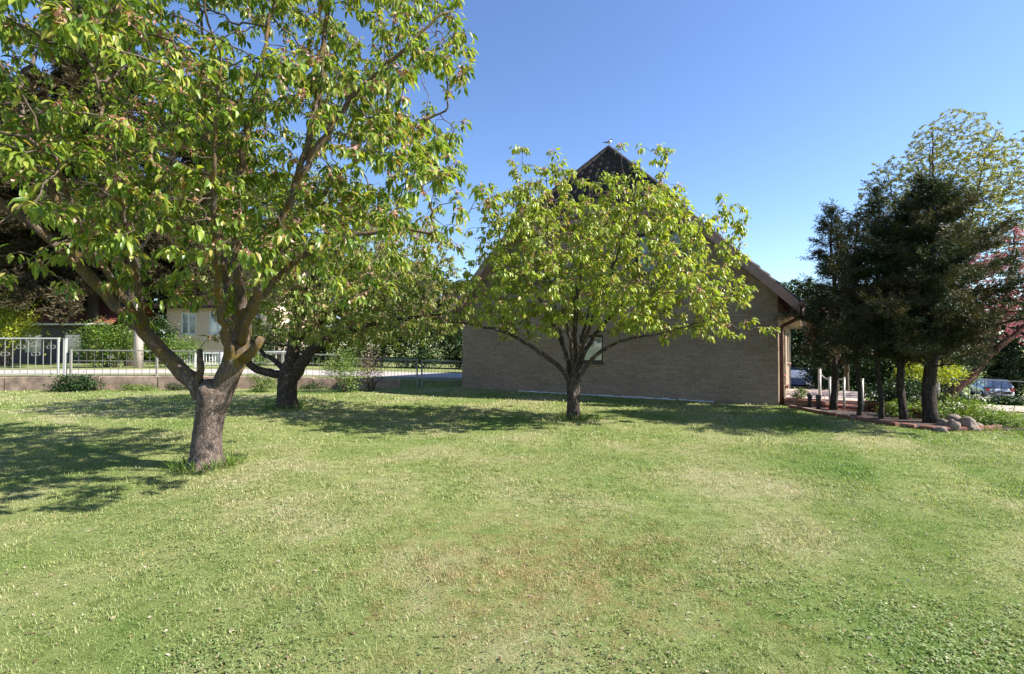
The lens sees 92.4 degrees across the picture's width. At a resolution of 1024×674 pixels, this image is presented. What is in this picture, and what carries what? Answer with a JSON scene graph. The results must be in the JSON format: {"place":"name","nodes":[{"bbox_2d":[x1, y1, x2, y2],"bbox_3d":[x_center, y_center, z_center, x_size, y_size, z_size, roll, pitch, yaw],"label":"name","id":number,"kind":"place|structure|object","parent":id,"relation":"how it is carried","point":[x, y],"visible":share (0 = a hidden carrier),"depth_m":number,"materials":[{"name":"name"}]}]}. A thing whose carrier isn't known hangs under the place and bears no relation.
{"place":"outdoors","nodes":[
{"label":"outdoors","id":0,"kind":"place"},
{"bbox_2d":[0,369,461,377],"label":"street","id":1,"kind":"structure","parent":0,"point":[315,372],"depth_m":21.52,"materials":[{"name":"grey asphalt"}]},
{"bbox_2d":[0,367,461,372],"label":"verge","id":2,"kind":"structure","parent":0,"point":[399,370],"depth_m":24.11,"materials":[{"name":"green plant"}]},
{"bbox_2d":[133,304,142,367],"bbox_3d":[-18.717,-0.096,24.605,0.420,3.700,0.420,0,-1,0],"label":"utility pole","id":3,"kind":"object","parent":2,"relation":"on","point":[138,343],"visible":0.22,"depth_m":24.43,"materials":[{"name":"concrete"}]},
{"bbox_2d":[0,373,461,380],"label":"verge","id":4,"kind":"structure","parent":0,"point":[405,378],"depth_m":19.49,"materials":[{"name":"green plant"}]},
{"bbox_2d":[0,346,1023,673],"bbox_3d":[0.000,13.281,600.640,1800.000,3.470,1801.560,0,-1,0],"label":"ground","id":5,"kind":"structure","parent":0,"point":[64,540],"depth_m":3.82,"materials":[{"name":"green plant"}]},
{"bbox_2d":[0,288,50,365],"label":"shrub","id":6,"kind":"object","parent":5,"relation":"on","point":[12,325],"visible":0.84,"depth_m":26.97,"materials":[{"name":"green plant"}]},
{"bbox_2d":[0,100,118,322],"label":"spruce","id":7,"kind":"object","parent":5,"relation":"on","point":[13,190],"visible":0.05,"depth_m":31.01,"materials":[{"name":"green plant"}]},
{"bbox_2d":[63,338,67,374],"bbox_3d":[-16.100,0.927,17.672,0.105,1.760,0.105,0,-1,-6],"label":"gate post","id":8,"kind":"object","parent":5,"relation":"on","point":[65,341],"visible":0.82,"depth_m":17.64,"materials":[{"name":"metal"}]},
{"bbox_2d":[40,371,107,391],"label":"ground cover","id":9,"kind":"object","parent":5,"relation":"on","point":[87,385],"visible":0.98,"depth_m":16.96,"materials":[{"name":"green plant"}]},
{"bbox_2d":[0,302,166,362],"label":"shed","id":10,"kind":"structure","parent":5,"relation":"on","point":[57,330],"depth_m":31.48,"materials":[{"name":"grey wood"}]},
{"bbox_2d":[24,334,42,352],"bbox_3d":[-30.649,0.397,31.440,1.100,1.200,0.054,0,-1,-1],"label":"window","id":11,"kind":"structure","parent":10,"relation":"in","point":[39,344],"depth_m":31.41,"materials":[{"name":"grey glass"}]},
{"bbox_2d":[64,334,82,352],"bbox_3d":[-28.150,0.398,31.490,1.100,1.200,0.054,0,-1,-1],"label":"window","id":12,"kind":"structure","parent":10,"relation":"in","point":[70,342],"depth_m":31.47,"materials":[{"name":"grey glass"}]},
{"bbox_2d":[56,314,147,367],"bbox_3d":[-20.643,0.233,25.251,4.707,2.808,3.137,0,-1,0],"label":"hedge shrub","id":13,"kind":"object","parent":5,"relation":"on","point":[103,342],"visible":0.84,"depth_m":24.91,"materials":[{"name":"green plant"}]},
{"bbox_2d":[0,14,227,363],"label":"spruce","id":14,"kind":"object","parent":5,"relation":"on","point":[68,72],"visible":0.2,"depth_m":28.71,"materials":[{"name":"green plant"}]},
{"bbox_2d":[77,275,163,329],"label":"tree","id":15,"kind":"object","parent":5,"relation":"on","point":[147,300],"visible":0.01,"depth_m":42.17,"materials":[{"name":"green plant"}]},
{"bbox_2d":[75,146,193,365],"bbox_3d":[-20.754,-4.394,27.350,5.798,12.386,5.259,0,-1,0],"label":"pine tree","id":16,"kind":"object","parent":5,"relation":"on","point":[128,293],"visible":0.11,"depth_m":26.96,"materials":[{"name":"green plant"}]},
{"bbox_2d":[118,382,158,390],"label":"ground cover","id":17,"kind":"object","parent":5,"relation":"on","point":[141,387],"visible":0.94,"depth_m":17.30,"materials":[{"name":"green plant"}]},
{"bbox_2d":[144,310,188,363],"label":"hedge shrub","id":18,"kind":"object","parent":5,"relation":"on","point":[161,334],"visible":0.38,"depth_m":29.90,"materials":[{"name":"green plant"}]},
{"bbox_2d":[162,382,187,390],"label":"ground cover","id":19,"kind":"object","parent":5,"relation":"on","point":[180,387],"visible":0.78,"depth_m":17.45,"materials":[{"name":"green plant"}]},
{"bbox_2d":[143,331,208,366],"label":"hedge shrub","id":20,"kind":"object","parent":5,"relation":"on","point":[185,346],"visible":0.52,"depth_m":25.42,"materials":[{"name":"green plant"}]},
{"bbox_2d":[99,93,272,323],"bbox_3d":[-25.038,-9.523,40.364,13.833,22.962,15.720,-1,-1,41],"label":"spruce","id":21,"kind":"object","parent":5,"relation":"on","point":[189,160],"visible":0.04,"depth_m":38.68,"materials":[{"name":"green plant"}]},
{"bbox_2d":[178,353,195,366],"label":"driveway gate","id":22,"kind":"structure","parent":5,"relation":"on","point":[194,364],"depth_m":25.45,"materials":[{"name":"white metal"}]},
{"bbox_2d":[0,376,400,390],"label":"garden wall","id":23,"kind":"structure","parent":5,"relation":"on","point":[29,383],"depth_m":17.76,"materials":[{"name":"beige concrete"}]},
{"bbox_2d":[69,349,223,376],"bbox_3d":[-13.258,1.116,17.945,5.349,1.352,0.080,0,-1,-6],"label":"garden fence","id":24,"kind":"object","parent":23,"relation":"on","point":[78,363],"visible":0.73,"depth_m":17.86,"materials":[{"name":"grey metal"}]},
{"bbox_2d":[241,352,338,377],"bbox_3d":[-8.573,1.212,18.430,3.972,1.361,0.080,0,-1,-6],"label":"garden fence","id":25,"kind":"object","parent":23,"relation":"on","point":[282,353],"visible":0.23,"depth_m":18.42,"materials":[{"name":"grey metal"}]},
{"bbox_2d":[203,352,222,366],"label":"driveway gate","id":26,"kind":"structure","parent":5,"relation":"on","point":[215,353],"depth_m":25.45,"materials":[{"name":"white metal"}]},
{"bbox_2d":[153,266,329,361],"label":"beige house","id":27,"kind":"structure","parent":5,"relation":"on","point":[203,321],"depth_m":33.41,"materials":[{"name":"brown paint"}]},
{"bbox_2d":[181,313,195,334],"bbox_3d":[-22.048,-0.917,33.507,1.100,1.500,0.066,0,-1,3],"label":"window","id":28,"kind":"structure","parent":27,"relation":"in","point":[188,320],"depth_m":33.50,"materials":[{"name":"white glass"}]},
{"bbox_2d":[209,312,221,334],"bbox_3d":[-20.055,-0.898,33.324,1.180,1.545,0.192,0,-1,3],"label":"window","id":29,"kind":"structure","parent":27,"relation":"in","point":[214,328],"depth_m":33.39,"materials":[{"name":"white glass"}]},
{"bbox_2d":[0,0,504,471],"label":"cherry tree","id":30,"kind":"object","parent":5,"relation":"on","point":[95,28],"visible":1,"depth_m":5.38,"materials":[{"name":"green plant"}]},
{"bbox_2d":[244,373,276,391],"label":"shrub","id":31,"kind":"object","parent":5,"relation":"on","point":[261,388],"visible":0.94,"depth_m":16.92,"materials":[{"name":"green plant"}]},
{"bbox_2d":[251,349,273,366],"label":"hedge shrub","id":32,"kind":"object","parent":5,"relation":"on","point":[262,359],"visible":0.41,"depth_m":25.73,"materials":[{"name":"green plant"}]},
{"bbox_2d":[249,315,288,365],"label":"hedge shrub","id":33,"kind":"object","parent":5,"relation":"on","point":[271,345],"visible":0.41,"depth_m":27.87,"materials":[{"name":"green plant"}]},
{"bbox_2d":[252,351,285,363],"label":"driveway gate","id":34,"kind":"structure","parent":5,"relation":"on","point":[268,359],"depth_m":26.45,"materials":[{"name":"white metal"}]},
{"bbox_2d":[269,317,343,365],"bbox_3d":[-11.427,0.056,27.965,4.650,3.420,2.605,0,-1,0],"label":"hedge shrub","id":35,"kind":"object","parent":5,"relation":"on","point":[314,360],"visible":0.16,"depth_m":27.87,"materials":[{"name":"green plant"}]},
{"bbox_2d":[299,380,327,389],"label":"ground cover","id":36,"kind":"object","parent":5,"relation":"on","point":[312,387],"visible":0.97,"depth_m":17.99,"materials":[{"name":"green plant"}]},
{"bbox_2d":[194,145,488,408],"bbox_3d":[-4.234,-1.462,12.608,7.492,6.866,5.214,0,-1,0],"label":"cherry tree","id":37,"kind":"object","parent":5,"relation":"on","point":[288,374],"visible":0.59,"depth_m":11.83,"materials":[{"name":"green plant"}]},
{"bbox_2d":[316,347,382,391],"bbox_3d":[-5.763,1.072,16.988,1.974,1.758,1.822,-1,-1,27],"label":"shrub","id":38,"kind":"object","parent":5,"relation":"on","point":[346,361],"visible":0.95,"depth_m":16.82,"materials":[{"name":"green plant"}]},
{"bbox_2d":[319,256,390,357],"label":"tree","id":39,"kind":"object","parent":5,"relation":"on","point":[352,308],"visible":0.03,"depth_m":38.98,"materials":[{"name":"green plant"}]},
{"bbox_2d":[320,314,394,366],"bbox_3d":[-8.721,0.163,28.182,4.137,3.360,2.895,0,-1,-26],"label":"hedge shrub","id":40,"kind":"object","parent":5,"relation":"on","point":[379,354],"visible":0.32,"depth_m":27.96,"materials":[{"name":"green plant"}]},
{"bbox_2d":[355,347,388,390],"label":"shrub","id":41,"kind":"object","parent":5,"relation":"on","point":[371,388],"visible":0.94,"depth_m":17.24,"materials":[{"name":"green plant"}]},
{"bbox_2d":[340,357,417,386],"bbox_3d":[-5.083,1.399,18.790,2.947,1.267,0.080,0,-1,-6],"label":"garden fence","id":42,"kind":"object","parent":5,"relation":"on","point":[416,363],"visible":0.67,"depth_m":18.88,"materials":[{"name":"grey metal"}]},
{"bbox_2d":[374,250,420,356],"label":"tree","id":43,"kind":"object","parent":5,"relation":"on","point":[399,276],"visible":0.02,"depth_m":48.81,"materials":[{"name":"green plant"}]},
{"bbox_2d":[377,320,444,368],"bbox_3d":[-5.974,0.181,28.265,4.529,3.523,2.632,0,-1,0],"label":"hedge shrub","id":44,"kind":"object","parent":5,"relation":"on","point":[427,352],"visible":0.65,"depth_m":27.98,"materials":[{"name":"green plant"}]},
{"bbox_2d":[380,270,458,358],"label":"tree","id":45,"kind":"object","parent":5,"relation":"on","point":[437,299],"visible":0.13,"depth_m":36.55,"materials":[{"name":"green plant"}]},
{"bbox_2d":[421,359,461,386],"bbox_3d":[-2.208,1.457,19.088,2.635,1.170,0.080,0,-1,-6],"label":"garden fence","id":46,"kind":"object","parent":5,"relation":"on","point":[441,364],"visible":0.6,"depth_m":19.03,"materials":[{"name":"grey metal"}]},
{"bbox_2d":[430,325,461,369],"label":"hedge shrub","id":47,"kind":"object","parent":5,"relation":"on","point":[452,353],"visible":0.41,"depth_m":28.32,"materials":[{"name":"green plant"}]},
{"bbox_2d":[434,288,462,344],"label":"tree","id":48,"kind":"object","parent":5,"relation":"on","point":[455,296],"visible":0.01,"depth_m":35.98,"materials":[{"name":"green plant"}]},
{"bbox_2d":[427,279,469,357],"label":"tree","id":49,"kind":"object","parent":5,"relation":"on","point":[451,295],"visible":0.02,"depth_m":44.08,"materials":[{"name":"green plant"}]},
{"bbox_2d":[0,401,1023,673],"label":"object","id":50,"kind":"object","parent":5,"relation":"on","point":[512,565],"visible":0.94,"depth_m":3.30,"materials":[{"name":"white plant"}]},
{"bbox_2d":[160,400,1023,474],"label":"long grass","id":51,"kind":"structure","parent":5,"relation":"on","point":[228,461],"depth_m":6.75,"materials":[{"name":"green plant"}]},
{"bbox_2d":[445,142,780,420],"bbox_3d":[1.860,-1.021,10.221,6.290,5.838,4.609,0,-1,-20],"label":"cherry tree","id":52,"kind":"object","parent":5,"relation":"on","point":[546,260],"visible":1,"depth_m":9.75,"materials":[{"name":"green plant"}]},
{"bbox_2d":[518,390,713,401],"bbox_3d":[2.960,1.872,15.497,6.403,0.096,0.080,-1,-1,31],"label":"edging strip","id":53,"kind":"object","parent":5,"relation":"on","point":[623,396],"visible":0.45,"depth_m":15.04,"materials":[{"name":"grey concrete"}]},
{"bbox_2d":[441,145,805,405],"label":"brick house","id":54,"kind":"structure","parent":5,"relation":"on","point":[754,366],"depth_m":14.99,"materials":[{"name":"brown brick"}]},
{"bbox_2d":[515,248,554,285],"bbox_3d":[0.829,-2.472,16.989,1.590,1.325,0.192,-1,-1,31],"label":"window","id":55,"kind":"structure","parent":54,"relation":"in","point":[553,279],"depth_m":16.99,"materials":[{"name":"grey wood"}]},
{"bbox_2d":[583,335,603,363],"bbox_3d":[2.581,0.404,15.885,0.880,0.935,0.190,-1,-1,31],"label":"window","id":56,"kind":"structure","parent":54,"relation":"in","point":[597,344],"depth_m":15.87,"materials":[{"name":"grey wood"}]},
{"bbox_2d":[635,230,686,276],"bbox_3d":[4.463,-2.510,14.805,1.590,1.325,0.192,-1,-1,31],"label":"window","id":57,"kind":"structure","parent":54,"relation":"in","point":[677,240],"depth_m":14.99,"materials":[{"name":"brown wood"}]},
{"bbox_2d":[785,399,822,406],"bbox_3d":[7.675,1.790,12.921,0.860,0.270,0.220,-1,-1,31],"label":"brick edging","id":58,"kind":"object","parent":5,"relation":"on","point":[799,402],"visible":0.56,"depth_m":12.87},
{"bbox_2d":[780,277,842,364],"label":"tree","id":59,"kind":"object","parent":5,"relation":"on","point":[796,336],"visible":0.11,"depth_m":34.70,"materials":[{"name":"green plant"}]},
{"bbox_2d":[791,344,840,390],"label":"hedge shrub","id":60,"kind":"object","parent":5,"relation":"on","point":[799,360],"visible":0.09,"depth_m":32.71,"materials":[{"name":"green plant"}]},
{"bbox_2d":[794,342,853,390],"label":"hedge shrub","id":61,"kind":"object","parent":5,"relation":"on","point":[825,373],"visible":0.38,"depth_m":23.32,"materials":[{"name":"green plant"}]},
{"bbox_2d":[785,389,867,406],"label":"terrace","id":62,"kind":"structure","parent":5,"relation":"on","point":[851,397],"depth_m":13.50,"materials":[{"name":"grey concrete"}]},
{"bbox_2d":[790,386,808,398],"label":"bed plant","id":63,"kind":"object","parent":62,"relation":"on","point":[803,393],"visible":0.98,"depth_m":13.01,"materials":[{"name":"green plant"}]},
{"bbox_2d":[803,307,870,390],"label":"copper tree","id":64,"kind":"object","parent":5,"relation":"on","point":[846,370],"visible":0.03,"depth_m":16.87,"materials":[{"name":"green plant"}]},
{"bbox_2d":[825,403,868,409],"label":"brick steps","id":65,"kind":"structure","parent":5,"relation":"on","point":[840,407],"depth_m":12.28,"materials":[{"name":"red brick"}]},
{"bbox_2d":[818,368,863,410],"bbox_3d":[8.229,1.382,12.362,0.179,1.160,1.152,0,-1,-22],"label":"handrail","id":66,"kind":"object","parent":65,"relation":"on","point":[829,383],"visible":0.73,"depth_m":12.53,"materials":[{"name":"metal"}]},
{"bbox_2d":[840,348,893,393],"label":"hedge shrub","id":67,"kind":"object","parent":5,"relation":"on","point":[874,379],"visible":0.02,"depth_m":31.15,"materials":[{"name":"green plant"}]},
{"bbox_2d":[839,349,895,396],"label":"hedge shrub","id":68,"kind":"object","parent":5,"relation":"on","point":[867,374],"visible":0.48,"depth_m":23.13,"materials":[{"name":"green plant"}]},
{"bbox_2d":[789,405,1001,430],"bbox_3d":[7.664,1.736,10.637,1.480,0.095,3.972,1,-1,-33],"label":"brick edging","id":69,"kind":"object","parent":5,"relation":"on","point":[893,423],"visible":0.86,"depth_m":9.88,"materials":[{"name":"red brick"}]},
{"bbox_2d":[869,357,944,397],"bbox_3d":[18.431,1.481,22.950,3.160,3.040,1.994,0,-1,0],"label":"hedge shrub","id":70,"kind":"object","parent":5,"relation":"on","point":[891,369],"visible":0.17,"depth_m":22.90,"materials":[{"name":"green plant"}]},
{"bbox_2d":[807,407,1023,429],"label":"garden bed","id":71,"kind":"object","parent":5,"relation":"on","point":[871,413],"visible":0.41,"depth_m":10.64,"materials":[{"name":"soil"}]},
{"bbox_2d":[807,393,812,407],"bbox_3d":[7.633,1.654,12.573,0.124,0.430,0.124,0,-1,0],"label":"garden stake","id":72,"kind":"object","parent":71,"relation":"on","point":[809,395],"visible":0.88,"depth_m":12.54,"materials":[{"name":"metal"}]},
{"bbox_2d":[815,395,820,409],"bbox_3d":[7.603,1.647,12.173,0.124,0.430,0.124,0,-1,0],"label":"garden stake","id":73,"kind":"object","parent":71,"relation":"on","point":[818,401],"visible":0.88,"depth_m":12.13,"materials":[{"name":"metal"}]},
{"bbox_2d":[771,198,873,409],"bbox_3d":[7.915,-0.795,12.141,2.721,5.428,1.995,0,-1,-25],"label":"conifer","id":74,"kind":"object","parent":71,"relation":"on","point":[816,318],"visible":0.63,"depth_m":12.09,"materials":[{"name":"green plant"}]},
{"bbox_2d":[825,203,874,415],"bbox_3d":[7.841,-0.548,10.982,1.319,4.862,1.325,0,-1,0],"label":"conifer","id":75,"kind":"object","parent":71,"relation":"on","point":[849,246],"visible":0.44,"depth_m":11.01,"materials":[{"name":"green plant"}]},
{"bbox_2d":[831,174,919,417],"bbox_3d":[7.965,-0.827,10.621,1.621,5.392,1.615,0,-1,0],"label":"conifer","id":76,"kind":"object","parent":71,"relation":"on","point":[878,200],"visible":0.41,"depth_m":10.57,"materials":[{"name":"green plant"}]},
{"bbox_2d":[865,398,921,417],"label":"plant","id":77,"kind":"object","parent":71,"relation":"on","point":[918,415],"visible":0.23,"depth_m":11.45,"materials":[{"name":"green plant"}]},
{"bbox_2d":[856,372,941,408],"bbox_3d":[9.359,1.342,11.869,1.894,1.035,1.355,0,-1,0],"label":"shrub","id":78,"kind":"object","parent":77,"relation":"in","point":[910,385],"visible":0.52,"depth_m":11.72,"materials":[{"name":"green plant"}]},
{"bbox_2d":[873,398,920,417],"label":"bed plant","id":79,"kind":"object","parent":71,"relation":"on","point":[888,408],"visible":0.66,"depth_m":10.76,"materials":[{"name":"green plant"}]},
{"bbox_2d":[849,198,975,419],"bbox_3d":[8.221,-0.563,10.421,1.944,4.858,1.578,0,-1,21],"label":"conifer","id":80,"kind":"object","parent":71,"relation":"on","point":[902,361],"visible":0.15,"depth_m":10.34,"materials":[{"name":"green plant"}]},
{"bbox_2d":[810,164,1023,423],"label":"conifer","id":81,"kind":"object","parent":71,"relation":"on","point":[944,274],"visible":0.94,"depth_m":9.51,"materials":[{"name":"green plant"}]},
{"bbox_2d":[935,418,947,425],"bbox_3d":[8.424,1.695,9.561,0.198,0.226,0.252,0,-18,-22],"label":"boulder","id":82,"kind":"object","parent":71,"relation":"on","point":[941,421],"visible":0.34,"depth_m":9.56,"materials":[{"name":"stone"}]},
{"bbox_2d":[944,419,960,430],"bbox_3d":[8.186,1.679,9.133,0.278,0.287,0.238,1,15,-40],"label":"boulder","id":83,"kind":"object","parent":71,"relation":"on","point":[955,425],"visible":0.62,"depth_m":9.03,"materials":[{"name":"stone"}]},
{"bbox_2d":[946,414,960,420],"bbox_3d":[8.792,1.695,9.736,0.268,0.319,0.298,-1,-1,30],"label":"boulder","id":84,"kind":"object","parent":71,"relation":"on","point":[952,416],"visible":0.24,"depth_m":9.70,"materials":[{"name":"stone"}]},
{"bbox_2d":[908,390,1003,419],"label":"bed plant","id":85,"kind":"object","parent":71,"relation":"on","point":[952,409],"visible":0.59,"depth_m":10.25,"materials":[{"name":"green plant"}]},
{"bbox_2d":[956,416,980,431],"bbox_3d":[8.512,1.680,9.173,0.246,0.400,0.391,0,-6,-7],"label":"boulder","id":86,"kind":"object","parent":71,"relation":"on","point":[967,421],"visible":0.56,"depth_m":9.07,"materials":[{"name":"stone"}]},
{"bbox_2d":[957,403,1023,427],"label":"bed plant","id":87,"kind":"object","parent":71,"relation":"on","point":[997,415],"visible":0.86,"depth_m":9.67,"materials":[{"name":"green plant"}]},
{"bbox_2d":[885,359,975,399],"bbox_3d":[10.748,1.181,12.615,1.895,1.453,1.511,0,-1,19],"label":"shrub","id":88,"kind":"object","parent":5,"relation":"on","point":[951,373],"visible":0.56,"depth_m":12.43,"materials":[{"name":"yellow plant"}]},
{"bbox_2d":[852,108,1023,394],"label":"birch tree","id":89,"kind":"object","parent":5,"relation":"on","point":[998,197],"visible":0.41,"depth_m":20.65,"materials":[{"name":"green plant"}]},
{"bbox_2d":[932,426,947,432],"bbox_3d":[7.834,1.707,8.979,0.166,0.161,0.219,0,-1,-13],"label":"boulder","id":90,"kind":"object","parent":5,"relation":"on","point":[942,428],"visible":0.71,"depth_m":8.91,"materials":[{"name":"stone"}]},
{"bbox_2d":[915,353,973,397],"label":"hedge shrub","id":91,"kind":"object","parent":5,"relation":"on","point":[945,387],"visible":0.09,"depth_m":22.63,"materials":[{"name":"green plant"}]},
{"bbox_2d":[917,363,983,395],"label":"hedge shrub","id":92,"kind":"object","parent":5,"relation":"on","point":[968,368],"visible":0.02,"depth_m":31.03,"materials":[{"name":"green plant"}]},
{"bbox_2d":[937,391,984,402],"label":"hedge shrub","id":93,"kind":"object","parent":5,"relation":"on","point":[971,397],"visible":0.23,"depth_m":19.40,"materials":[{"name":"green plant"}]},
{"bbox_2d":[919,377,1023,397],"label":"garden fence","id":94,"kind":"object","parent":5,"relation":"on","point":[960,392],"visible":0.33,"depth_m":19.85,"materials":[{"name":"metal"}]},
{"bbox_2d":[920,224,1023,406],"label":"pink cherry","id":95,"kind":"object","parent":5,"relation":"on","point":[1016,333],"visible":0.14,"depth_m":13.22,"materials":[{"name":"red plant"}]},
{"bbox_2d":[952,311,998,372],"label":"tree","id":96,"kind":"object","parent":5,"relation":"on","point":[992,359],"visible":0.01,"depth_m":38.46,"materials":[{"name":"green plant"}]},
{"bbox_2d":[965,354,1023,397],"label":"hedge shrub","id":97,"kind":"object","parent":5,"relation":"on","point":[1014,384],"visible":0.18,"depth_m":39.96,"materials":[{"name":"green plant"}]},
{"bbox_2d":[976,290,1023,379],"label":"tree","id":98,"kind":"object","parent":5,"relation":"on","point":[1008,354],"visible":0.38,"depth_m":38.75,"materials":[{"name":"green plant"}]},
{"bbox_2d":[979,395,1023,405],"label":"hedge shrub","id":99,"kind":"object","parent":5,"relation":"on","point":[1007,400],"visible":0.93,"depth_m":19.10,"materials":[{"name":"green plant"}]},
{"bbox_2d":[0,0,1023,346],"label":"sky","id":100,"kind":"structure","parent":0,"point":[782,108],"materials":[{"name":"blue"}]},
{"bbox_2d":[839,390,1023,399],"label":"road","id":101,"kind":"structure","parent":0,"point":[965,395],"depth_m":35.08,"materials":[{"name":"grey asphalt"}]},
{"bbox_2d":[791,367,813,389],"bbox_3d":[17.987,2.697,30.937,2.040,1.470,4.250,-1,-1,32],"label":"parked car","id":102,"kind":"object","parent":101,"relation":"on","point":[794,379],"visible":0.13,"depth_m":29.57,"materials":[{"name":"blue paint"}]},
{"bbox_2d":[970,378,1014,396],"bbox_3d":[37.995,4.030,38.958,2.040,1.470,4.250,-1,-1,30],"label":"parked car","id":103,"kind":"object","parent":101,"relation":"on","point":[1007,390],"visible":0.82,"depth_m":37.52,"materials":[{"name":"silver metal"}]},
{"bbox_2d":[955,404,1023,411],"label":"gravel path","id":104,"kind":"structure","parent":0,"point":[1017,408],"depth_m":14.88,"materials":[{"name":"beige gravel"}]},
{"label":"garden fence","id":105,"kind":"object","parent":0,"visible":0},
{"bbox_2d":[0,338,59,374],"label":"garden gate","id":106,"kind":"structure","parent":105,"relation":"attached to","point":[58,359],"depth_m":17.56,"materials":[{"name":"metal"}]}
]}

